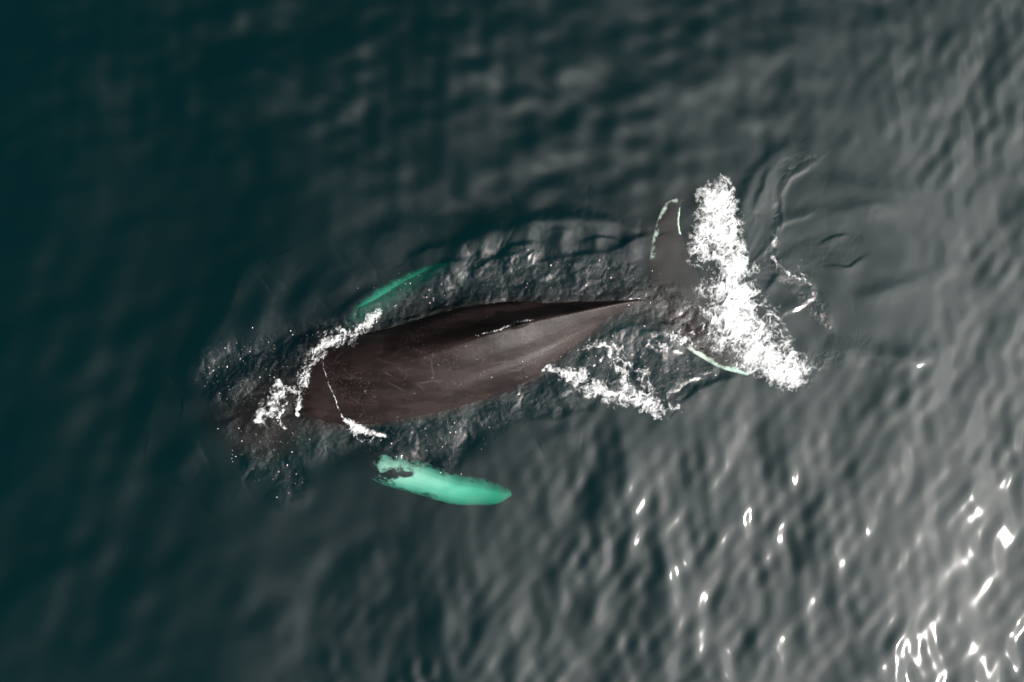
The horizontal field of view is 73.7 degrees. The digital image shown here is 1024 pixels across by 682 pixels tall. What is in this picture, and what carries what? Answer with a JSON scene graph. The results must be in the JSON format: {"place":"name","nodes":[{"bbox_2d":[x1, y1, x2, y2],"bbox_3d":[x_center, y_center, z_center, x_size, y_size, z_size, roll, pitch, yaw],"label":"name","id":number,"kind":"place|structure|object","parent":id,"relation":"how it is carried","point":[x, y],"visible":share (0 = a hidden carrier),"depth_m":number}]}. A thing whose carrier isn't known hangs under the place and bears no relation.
{"place":"outdoors","nodes":[
{"label":"outdoors","id":0,"kind":"place"},
{"bbox_2d":[0,0,1023,681],"bbox_3d":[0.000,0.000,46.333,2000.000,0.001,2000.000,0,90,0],"label":"sea surface","id":1,"kind":"object","parent":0,"point":[186,186],"depth_m":46.33},
{"bbox_2d":[344,419,385,436],"bbox_3d":[-3.788,2.333,17.270,1.236,0.237,0.508,25,90,0],"label":"side foam","id":2,"kind":"object","parent":1,"relation":"on","point":[359,428],"visible":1,"depth_m":17.33},
{"bbox_3d":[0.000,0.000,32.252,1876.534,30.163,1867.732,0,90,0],"label":"water","id":3,"kind":"structure","parent":0,"visible":0},
{"bbox_2d":[209,327,318,482],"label":"bubbles","id":4,"kind":"object","parent":3,"relation":"on","point":[250,383],"visible":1,"depth_m":17.31},
{"bbox_2d":[254,379,293,428],"bbox_3d":[-6.019,1.566,17.288,1.073,0.144,1.367,19,90,0],"label":"blow foam","id":5,"kind":"object","parent":3,"relation":"on","point":[260,413],"visible":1,"depth_m":17.27},
{"bbox_2d":[295,311,380,415],"bbox_3d":[-4.710,0.299,17.183,1.054,0.308,3.508,40,90,0],"label":"bow foam","id":6,"kind":"object","parent":3,"relation":"on","point":[306,374],"visible":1,"depth_m":17.26},
{"bbox_2d":[206,198,754,505],"bbox_3d":[-0.921,0.945,18.077,13.797,3.306,6.938,-30,90,0],"label":"humpback whale","id":7,"kind":"object","parent":3,"relation":"on","point":[449,361],"visible":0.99,"depth_m":17.39},
{"bbox_2d":[429,260,715,400],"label":"wake specks","id":8,"kind":"object","parent":3,"relation":"on","point":[612,335],"visible":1,"depth_m":17.32},
{"bbox_2d":[542,342,679,416],"bbox_3d":[2.624,0.931,17.291,3.813,0.160,1.739,31,90,0],"label":"foam streak","id":9,"kind":"object","parent":3,"relation":"on","point":[647,401],"visible":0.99,"depth_m":17.28},
{"bbox_2d":[646,324,704,346],"bbox_3d":[4.147,-0.085,17.289,1.695,0.151,0.615,-15,90,0],"label":"foam patch","id":10,"kind":"object","parent":3,"relation":"on","point":[676,335],"visible":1,"depth_m":17.28},
{"bbox_2d":[690,177,806,386],"bbox_3d":[5.634,-1.174,17.283,2.426,0.164,5.974,-24,90,0],"label":"sea foam","id":11,"kind":"object","parent":3,"relation":"on","point":[739,295],"visible":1,"depth_m":17.28}
]}

